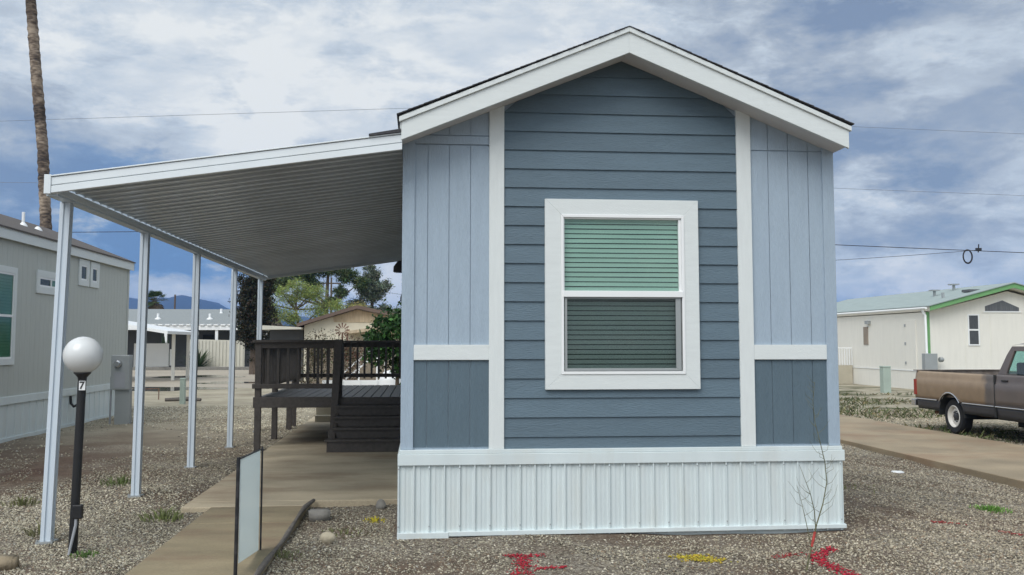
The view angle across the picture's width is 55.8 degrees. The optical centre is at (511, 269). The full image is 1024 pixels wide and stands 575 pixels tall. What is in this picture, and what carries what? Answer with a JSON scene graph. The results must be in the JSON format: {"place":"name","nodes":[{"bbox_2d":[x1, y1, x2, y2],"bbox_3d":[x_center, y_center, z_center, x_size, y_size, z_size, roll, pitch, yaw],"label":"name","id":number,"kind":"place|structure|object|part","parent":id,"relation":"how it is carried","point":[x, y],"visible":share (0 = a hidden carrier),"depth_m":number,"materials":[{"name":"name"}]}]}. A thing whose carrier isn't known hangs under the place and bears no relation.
{"place":"outdoors","nodes":[
{"label":"outdoors","id":0,"kind":"place"},
{"bbox_2d":[0,182,33,182],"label":"overhead wire","id":1,"kind":"object","parent":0,"point":[16,182],"visible":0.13,"depth_m":58.04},
{"bbox_2d":[157,336,177,360],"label":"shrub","id":2,"kind":"object","parent":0,"point":[168,342],"visible":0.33,"depth_m":56.76,"materials":[{"name":"green plant"}]},
{"bbox_2d":[127,309,282,366],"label":"house","id":3,"kind":"structure","parent":0,"point":[214,324],"depth_m":61.58,"materials":[{"name":"grey"}]},
{"bbox_2d":[203,335,213,339],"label":"window","id":4,"kind":"structure","parent":3,"relation":"in","point":[205,337],"depth_m":61.77,"materials":[{"name":"black glass"}]},
{"bbox_2d":[15,108,403,120],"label":"overhead wire","id":5,"kind":"object","parent":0,"point":[207,114],"visible":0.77,"depth_m":49.50,"materials":[{"name":"black metal"}]},
{"bbox_2d":[125,506,305,574],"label":"path","id":6,"kind":"structure","parent":0,"point":[203,544],"depth_m":7.20,"materials":[{"name":"concrete"}]},
{"bbox_2d":[132,370,305,387],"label":"road","id":7,"kind":"structure","parent":0,"point":[165,382],"depth_m":41.85,"materials":[{"name":"grey asphalt"}]},
{"bbox_2d":[128,321,190,379],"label":"porch shelter","id":8,"kind":"object","parent":7,"relation":"on","point":[157,354],"visible":0.29,"depth_m":41.59,"materials":[{"name":"white metal"}]},
{"bbox_2d":[151,375,243,377],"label":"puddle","id":9,"kind":"object","parent":7,"relation":"on","point":[197,376],"visible":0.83,"depth_m":45.51,"materials":[{"name":"grey liquid"}]},
{"bbox_2d":[197,381,254,383],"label":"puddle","id":10,"kind":"object","parent":7,"relation":"on","point":[220,382],"visible":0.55,"depth_m":38.56,"materials":[{"name":"grey liquid"}]},
{"bbox_2d":[129,295,309,326],"bbox_3d":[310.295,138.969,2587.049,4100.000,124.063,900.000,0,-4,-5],"label":"hills","id":11,"kind":"structure","parent":0,"point":[183,302],"depth_m":2353.68,"materials":[{"name":"blue"}]},
{"bbox_2d":[262,325,303,380],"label":"garden shed","id":12,"kind":"structure","parent":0,"point":[285,333],"depth_m":39.70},
{"bbox_2d":[344,351,384,379],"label":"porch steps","id":13,"kind":"structure","parent":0,"point":[362,365],"depth_m":29.54,"materials":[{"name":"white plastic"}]},
{"bbox_2d":[379,370,400,385],"bbox_3d":[-3.131,3.037,24.959,0.600,0.865,0.600,0,-4,-5],"label":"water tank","id":14,"kind":"object","parent":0,"point":[389,381],"visible":0.21,"depth_m":24.70,"materials":[{"name":"white plastic"}]},
{"bbox_2d":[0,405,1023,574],"bbox_3d":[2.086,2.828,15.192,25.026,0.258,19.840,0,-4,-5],"label":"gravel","id":15,"kind":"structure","parent":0,"point":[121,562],"depth_m":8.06,"materials":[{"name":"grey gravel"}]},
{"bbox_2d":[320,532,335,543],"bbox_3d":[-1.452,2.122,7.614,0.125,0.107,0.107,5,-10,-16],"label":"rock","id":16,"kind":"object","parent":15,"relation":"on","point":[327,537],"visible":0.95,"depth_m":7.58,"materials":[{"name":"beige stone"}]},
{"bbox_2d":[931,520,966,524],"bbox_3d":[3.899,2.264,8.651,0.298,0.028,0.140,0,-4,3],"label":"spray paint mark","id":17,"kind":"object","parent":15,"relation":"on","point":[943,522],"visible":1,"depth_m":8.64,"materials":[{"name":"red paint"}]},
{"bbox_2d":[0,384,1023,574],"bbox_3d":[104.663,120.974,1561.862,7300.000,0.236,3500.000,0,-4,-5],"label":"ground","id":18,"kind":"structure","parent":0,"point":[116,441],"depth_m":8.82,"materials":[{"name":"grey gravel"}]},
{"bbox_2d":[0,554,19,570],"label":"rock","id":19,"kind":"object","parent":18,"relation":"on","point":[9,561],"visible":0.97,"depth_m":6.76,"materials":[{"name":"beige stone"}]},
{"bbox_2d":[0,495,41,507],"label":"weed","id":20,"kind":"object","parent":18,"relation":"on","point":[22,502],"visible":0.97,"depth_m":9.40,"materials":[{"name":"green plant"}]},
{"bbox_2d":[16,518,57,536],"bbox_3d":[-3.880,2.105,7.952,0.325,0.155,0.259,-1,-4,7],"label":"weed","id":21,"kind":"object","parent":18,"relation":"on","point":[30,532],"visible":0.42,"depth_m":7.89,"materials":[{"name":"green plant"}]},
{"bbox_2d":[25,0,51,229],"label":"palm tree","id":22,"kind":"object","parent":18,"relation":"on","point":[43,161],"visible":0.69,"depth_m":29.13,"materials":[{"name":"brown plant"}]},
{"bbox_2d":[0,212,135,442],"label":"park home","id":23,"kind":"object","parent":18,"relation":"on","point":[98,298],"visible":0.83,"depth_m":17.17,"materials":[{"name":"grey"}]},
{"bbox_2d":[0,265,17,364],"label":"window","id":24,"kind":"structure","parent":23,"relation":"in","point":[8,328],"depth_m":15.58,"materials":[{"name":"green glass"}]},
{"bbox_2d":[35,269,55,294],"bbox_3d":[-8.285,0.251,17.362,0.032,0.406,1.308,0,-4,-5],"label":"window","id":25,"kind":"structure","parent":23,"relation":"in","point":[45,280],"depth_m":17.08,"materials":[{"name":"white paint"}]},
{"bbox_2d":[78,258,89,286],"bbox_3d":[-8.441,0.066,19.050,0.032,0.518,0.570,0,-4,-5],"label":"window","id":26,"kind":"structure","parent":23,"relation":"in","point":[83,265],"depth_m":19.04,"materials":[{"name":"white paint"}]},
{"bbox_2d":[89,262,99,287],"bbox_3d":[-8.500,0.118,19.676,0.032,0.511,0.523,0,-4,-5],"label":"window","id":27,"kind":"structure","parent":23,"relation":"in","point":[94,277],"depth_m":19.66,"materials":[{"name":"white paint"}]},
{"bbox_2d":[69,396,75,407],"bbox_3d":[-8.279,2.701,18.358,0.271,0.590,0.052,0,-4,-5],"label":"water spigot","id":28,"kind":"object","parent":18,"relation":"on","point":[71,403],"visible":0.34,"depth_m":18.34,"materials":[{"name":"black paint"}]},
{"bbox_2d":[62,337,102,554],"bbox_3d":[-3.276,1.333,7.327,0.285,1.642,0.285,0,-4,-5],"label":"globe lamp","id":29,"kind":"object","parent":18,"relation":"on","point":[82,358],"visible":0.98,"depth_m":7.29,"materials":[{"name":"black metal"}]},
{"bbox_2d":[69,550,104,558],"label":"weed","id":30,"kind":"object","parent":18,"relation":"on","point":[89,552],"visible":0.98,"depth_m":7.15,"materials":[{"name":"green plant"}]},
{"bbox_2d":[109,355,132,424],"bbox_3d":[-7.539,2.346,18.762,0.512,1.360,0.354,1,-5,-18],"label":"meter pedestal","id":31,"kind":"object","parent":18,"relation":"on","point":[121,376],"visible":0.88,"depth_m":18.69,"materials":[{"name":"grey metal"}]},
{"bbox_2d":[99,473,143,486],"bbox_3d":[-4.375,2.334,10.803,0.473,0.135,0.512,0,-4,-5],"label":"weed","id":32,"kind":"object","parent":18,"relation":"on","point":[120,482],"visible":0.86,"depth_m":10.76,"materials":[{"name":"green plant"}]},
{"bbox_2d":[148,290,167,308],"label":"palm tree","id":33,"kind":"object","parent":18,"relation":"on","point":[154,303],"visible":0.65,"depth_m":87.12,"materials":[{"name":"green plant"}]},
{"bbox_2d":[136,504,182,521],"bbox_3d":[-3.106,2.148,8.552,0.467,0.142,0.445,0,-4,-5],"label":"weed","id":34,"kind":"object","parent":18,"relation":"on","point":[163,515],"visible":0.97,"depth_m":8.53,"materials":[{"name":"green plant"}]},
{"bbox_2d":[132,387,227,390],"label":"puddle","id":35,"kind":"object","parent":18,"relation":"on","point":[167,388],"visible":0.52,"depth_m":33.45,"materials":[{"name":"grey liquid"}]},
{"bbox_2d":[179,378,185,403],"bbox_3d":[-8.534,3.169,25.047,0.140,0.700,0.140,0,-4,-5],"label":"utility pedestal","id":36,"kind":"object","parent":18,"relation":"on","point":[182,399],"visible":0.89,"depth_m":24.99,"materials":[{"name":"green metal"}]},
{"bbox_2d":[165,397,201,400],"bbox_3d":[-8.923,3.524,26.247,0.969,0.130,0.209,0,-4,-5],"label":"log","id":37,"kind":"object","parent":18,"relation":"on","point":[177,399],"visible":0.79,"depth_m":26.18,"materials":[{"name":"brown wood"}]},
{"bbox_2d":[133,367,248,369],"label":"kerb","id":38,"kind":"structure","parent":18,"relation":"on","point":[199,368],"depth_m":56.48,"materials":[{"name":"grey concrete"}]},
{"bbox_2d":[181,348,214,366],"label":"shrub","id":39,"kind":"object","parent":18,"relation":"on","point":[202,359],"visible":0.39,"depth_m":57.05,"materials":[{"name":"green plant"}]},
{"bbox_2d":[189,339,244,366],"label":"panel fence","id":40,"kind":"object","parent":18,"relation":"on","point":[218,350],"visible":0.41,"depth_m":57.99,"materials":[{"name":"beige metal"}]},
{"bbox_2d":[35,129,402,544],"bbox_3d":[-2.774,0.915,12.590,2.845,3.337,10.294,0,-4,-5],"label":"patio awning","id":41,"kind":"object","parent":18,"relation":"on","point":[261,215],"visible":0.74,"depth_m":9.56,"materials":[{"name":"metal"}]},
{"bbox_2d":[233,446,262,574],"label":"yard sign","id":42,"kind":"object","parent":18,"relation":"on","point":[248,497],"visible":0.86,"depth_m":6.61,"materials":[{"name":"black paint"}]},
{"bbox_2d":[228,273,279,374],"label":"cypress tree","id":43,"kind":"object","parent":18,"relation":"on","point":[246,321],"visible":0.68,"depth_m":48.57,"materials":[{"name":"green plant"}]},
{"bbox_2d":[254,499,314,574],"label":"edging log","id":44,"kind":"object","parent":18,"relation":"on","point":[265,562],"visible":0.99,"depth_m":7.44,"materials":[{"name":"brown wood"}]},
{"bbox_2d":[181,417,397,512],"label":"patio","id":45,"kind":"structure","parent":18,"relation":"on","point":[301,466],"depth_m":10.89,"materials":[{"name":"beige concrete"}]},
{"bbox_2d":[315,407,330,421],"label":"step block","id":46,"kind":"structure","parent":45,"relation":"on","point":[323,414],"depth_m":18.77,"materials":[{"name":"beige paint"}]},
{"bbox_2d":[252,339,400,451],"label":"wooden deck","id":47,"kind":"structure","parent":45,"relation":"on","point":[365,418],"depth_m":14.23,"materials":[{"name":"brown paint"}]},
{"bbox_2d":[275,548,305,561],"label":"weed","id":48,"kind":"object","parent":18,"relation":"on","point":[279,553],"visible":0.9,"depth_m":7.09,"materials":[{"name":"green plant"}]},
{"bbox_2d":[252,275,347,326],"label":"palo verde tree","id":49,"kind":"object","parent":18,"relation":"on","point":[293,316],"visible":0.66,"depth_m":53.03,"materials":[{"name":"green plant"}]},
{"bbox_2d":[290,327,340,383],"bbox_3d":[-5.209,2.498,25.423,1.555,1.952,1.273,0,-4,-5],"label":"shrub","id":50,"kind":"object","parent":18,"relation":"on","point":[302,381],"visible":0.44,"depth_m":25.30,"materials":[{"name":"green plant"}]},
{"bbox_2d":[308,508,329,521],"bbox_3d":[-1.725,2.205,8.656,0.195,0.111,0.133,1,-7,-11],"label":"rock","id":51,"kind":"object","parent":18,"relation":"on","point":[320,514],"visible":0.97,"depth_m":8.60,"materials":[{"name":"grey stone"}]},
{"bbox_2d":[271,268,370,313],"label":"pine tree","id":52,"kind":"object","parent":18,"relation":"on","point":[347,275],"visible":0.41,"depth_m":65.04,"materials":[{"name":"green plant"}]},
{"bbox_2d":[322,277,340,312],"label":"utility pole","id":53,"kind":"object","parent":18,"relation":"on","point":[330,283],"visible":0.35,"depth_m":88.92,"materials":[{"name":"brown wood"}]},
{"bbox_2d":[335,323,349,338],"bbox_3d":[-4.671,2.529,26.544,0.400,2.120,0.087,0,-4,-5],"label":"garden windmill","id":54,"kind":"object","parent":18,"relation":"on","point":[341,333],"visible":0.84,"depth_m":26.57,"materials":[{"name":"metal"}]},
{"bbox_2d":[322,528,369,538],"bbox_3d":[-1.376,2.188,8.069,0.455,0.057,0.453,0,-4,-5],"label":"weed","id":55,"kind":"object","parent":18,"relation":"on","point":[346,532],"visible":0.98,"depth_m":8.07,"materials":[{"name":"green plant"}]},
{"bbox_2d":[326,331,367,379],"bbox_3d":[-4.638,2.592,27.049,1.405,1.923,1.261,2,-5,-28],"label":"shrub","id":56,"kind":"object","parent":18,"relation":"on","point":[346,357],"visible":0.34,"depth_m":27.01,"materials":[{"name":"green plant"}]},
{"bbox_2d":[297,305,398,380],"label":"house","id":57,"kind":"structure","parent":18,"relation":"on","point":[356,318],"depth_m":39.42,"materials":[{"name":"beige"}]},
{"bbox_2d":[309,347,388,383],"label":"wall","id":58,"kind":"structure","parent":18,"relation":"on","point":[368,368],"depth_m":35.93,"materials":[{"name":"beige paint"}]},
{"bbox_2d":[322,380,378,385],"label":"wall","id":59,"kind":"structure","parent":18,"relation":"on","point":[361,382],"depth_m":25.58,"materials":[{"name":"white plastic"}]},
{"bbox_2d":[346,300,368,307],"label":"palo verde tree","id":60,"kind":"object","parent":18,"relation":"on","point":[360,304],"visible":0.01,"depth_m":59.18,"materials":[{"name":"green plant"}]},
{"bbox_2d":[342,265,401,313],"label":"pine tree","id":61,"kind":"object","parent":18,"relation":"on","point":[374,291],"visible":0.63,"depth_m":66.22,"materials":[{"name":"green plant"}]},
{"bbox_2d":[365,515,386,522],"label":"weed","id":62,"kind":"object","parent":18,"relation":"on","point":[373,519],"visible":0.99,"depth_m":8.63,"materials":[{"name":"yellow plant"}]},
{"bbox_2d":[359,296,401,384],"bbox_3d":[-2.607,1.921,22.335,1.908,2.891,1.459,0,-4,-5],"label":"citrus tree","id":63,"kind":"object","parent":18,"relation":"on","point":[385,326],"visible":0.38,"depth_m":22.19,"materials":[{"name":"green plant"}]},
{"bbox_2d":[376,499,385,508],"bbox_3d":[-1.248,2.241,9.204,0.104,0.105,0.077,-5,-8,-1],"label":"rock","id":64,"kind":"object","parent":18,"relation":"on","point":[380,503],"visible":0.97,"depth_m":9.18,"materials":[{"name":"grey stone"}]},
{"bbox_2d":[503,553,566,574],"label":"spray paint mark","id":65,"kind":"object","parent":18,"relation":"on","point":[526,562],"visible":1,"depth_m":6.82,"materials":[{"name":"red paint"}]},
{"bbox_2d":[393,26,853,539],"bbox_3d":[0.313,0.546,13.840,3.980,4.199,12.196,0,-4,-5],"label":"park home","id":66,"kind":"object","parent":18,"relation":"on","point":[615,266],"visible":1,"depth_m":8.09,"materials":[{"name":"blue wood"}]},
{"bbox_2d":[544,199,700,389],"bbox_3d":[0.926,0.206,8.110,1.309,1.590,0.065,0,-4,-5],"label":"window","id":67,"kind":"structure","parent":66,"relation":"in","point":[622,276],"depth_m":8.12,"materials":[{"name":"white paint"}]},
{"bbox_2d":[668,553,737,563],"bbox_3d":[1.358,2.103,7.043,0.581,0.030,0.328,-1,-5,15],"label":"spray paint mark","id":68,"kind":"object","parent":18,"relation":"on","point":[695,558],"visible":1,"depth_m":7.04,"materials":[{"name":"yellow paint"}]},
{"bbox_2d":[772,552,802,557],"bbox_3d":[2.028,2.121,7.165,0.177,0.026,0.332,-3,-5,32],"label":"spray paint mark","id":69,"kind":"object","parent":18,"relation":"on","point":[785,555],"visible":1,"depth_m":7.17,"materials":[{"name":"red paint"}]},
{"bbox_2d":[790,381,838,570],"bbox_3d":[2.112,1.420,6.741,0.353,1.357,0.115,0,-4,-5],"label":"bare sapling","id":70,"kind":"object","parent":18,"relation":"on","point":[813,537],"visible":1,"depth_m":6.74,"materials":[{"name":"brown plant"}]},
{"bbox_2d":[803,546,860,574],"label":"spray paint mark","id":71,"kind":"object","parent":18,"relation":"on","point":[823,559],"visible":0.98,"depth_m":6.95,"materials":[{"name":"red paint"}]},
{"bbox_2d":[838,347,852,383],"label":"porch steps","id":72,"kind":"structure","parent":18,"relation":"on","point":[845,372],"depth_m":42.12,"materials":[{"name":"beige paint"}]},
{"bbox_2d":[843,482,887,493],"bbox_3d":[3.814,2.441,10.857,0.862,0.044,0.952,0,-4,-5],"label":"weed","id":73,"kind":"object","parent":18,"relation":"on","point":[859,488],"visible":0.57,"depth_m":10.75,"materials":[{"name":"green plant"}]},
{"bbox_2d":[879,366,890,392],"bbox_3d":[13.329,3.940,34.491,0.302,0.980,0.302,0,-4,-5],"label":"utility pedestal","id":74,"kind":"object","parent":18,"relation":"on","point":[885,379],"visible":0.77,"depth_m":34.37,"materials":[{"name":"metal"}]},
{"bbox_2d":[837,282,1023,388],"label":"mobile home","id":75,"kind":"object","parent":18,"relation":"on","point":[977,327],"visible":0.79,"depth_m":36.60,"materials":[{"name":"beige"}]},
{"bbox_2d":[863,327,868,344],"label":"side window","id":76,"kind":"structure","parent":75,"relation":"in","point":[865,329],"depth_m":41.02,"materials":[{"name":"beige glass"}]},
{"bbox_2d":[904,320,916,369],"bbox_3d":[15.371,2.933,37.278,0.029,1.950,0.900,0,-4,-5],"label":"door","id":77,"kind":"structure","parent":75,"relation":"in","point":[910,348],"depth_m":37.24,"materials":[{"name":"beige"}]},
{"bbox_2d":[922,353,943,368],"bbox_3d":[15.604,3.829,35.745,0.760,1.430,0.250,0,-4,-5],"label":"meter box","id":78,"kind":"object","parent":75,"relation":"attached to","point":[930,360],"visible":0.66,"depth_m":35.65,"materials":[{"name":"grey metal"}]},
{"bbox_2d":[967,314,979,345],"bbox_3d":[17.342,2.275,36.288,0.460,1.170,0.029,0,-4,-5],"label":"window","id":79,"kind":"structure","parent":75,"relation":"in","point":[973,322],"depth_m":36.29,"materials":[{"name":"white plastic"}]},
{"bbox_2d":[984,300,1020,311],"bbox_3d":[18.487,1.396,36.464,1.480,0.450,0.027,0,-4,-5],"label":"gable window","id":80,"kind":"structure","parent":75,"relation":"in","point":[1001,306],"depth_m":36.45,"materials":[{"name":"grey glass"}]},
{"bbox_2d":[839,391,1023,442],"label":"rough grass","id":81,"kind":"structure","parent":18,"relation":"on","point":[910,414],"depth_m":23.45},
{"bbox_2d":[911,343,1023,433],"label":"pickup truck","id":82,"kind":"object","parent":18,"relation":"on","point":[961,399],"visible":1,"depth_m":18.25,"materials":[{"name":"beige paint"}]},
{"bbox_3d":[9.756,1.564,16.433,1.897,0.505,2.044,0,-4,-5],"label":"window frame","id":83,"kind":"part","parent":82,"relation":"part of","materials":[{"name":"brown paint"}]},
{"bbox_2d":[969,504,1012,513],"bbox_3d":[4.815,2.401,9.748,0.423,0.071,0.396,-2,-5,28],"label":"weed","id":84,"kind":"object","parent":18,"relation":"on","point":[991,509],"visible":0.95,"depth_m":9.71,"materials":[{"name":"green plant"}]},
{"bbox_2d":[0,0,1023,318],"label":"sky","id":85,"kind":"structure","parent":0,"point":[933,66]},
{"bbox_2d":[843,251,962,259],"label":"overhead wire","id":86,"kind":"object","parent":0,"point":[905,255],"visible":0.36,"depth_m":57.66,"materials":[{"name":"black metal"}]},
{"bbox_2d":[835,244,1023,252],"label":"overhead wire","id":87,"kind":"object","parent":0,"point":[930,248],"visible":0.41,"depth_m":57.80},
{"bbox_2d":[962,244,981,263],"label":"cable coil","id":88,"kind":"object","parent":87,"relation":"hanging from","point":[979,249],"visible":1,"depth_m":58.04,"materials":[{"name":"black rubber"}]},
{"bbox_2d":[839,188,1023,195],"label":"overhead wire","id":89,"kind":"object","parent":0,"point":[923,191],"visible":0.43,"depth_m":63.34,"materials":[{"name":"black metal"}]},
{"bbox_2d":[840,415,1023,488],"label":"driveway","id":90,"kind":"structure","parent":0,"point":[997,461],"depth_m":15.41,"materials":[{"name":"concrete"}]},
{"bbox_2d":[852,126,1019,133],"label":"overhead wire","id":91,"kind":"object","parent":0,"point":[941,130],"visible":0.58,"depth_m":53.16,"materials":[{"name":"black metal"}]}
]}

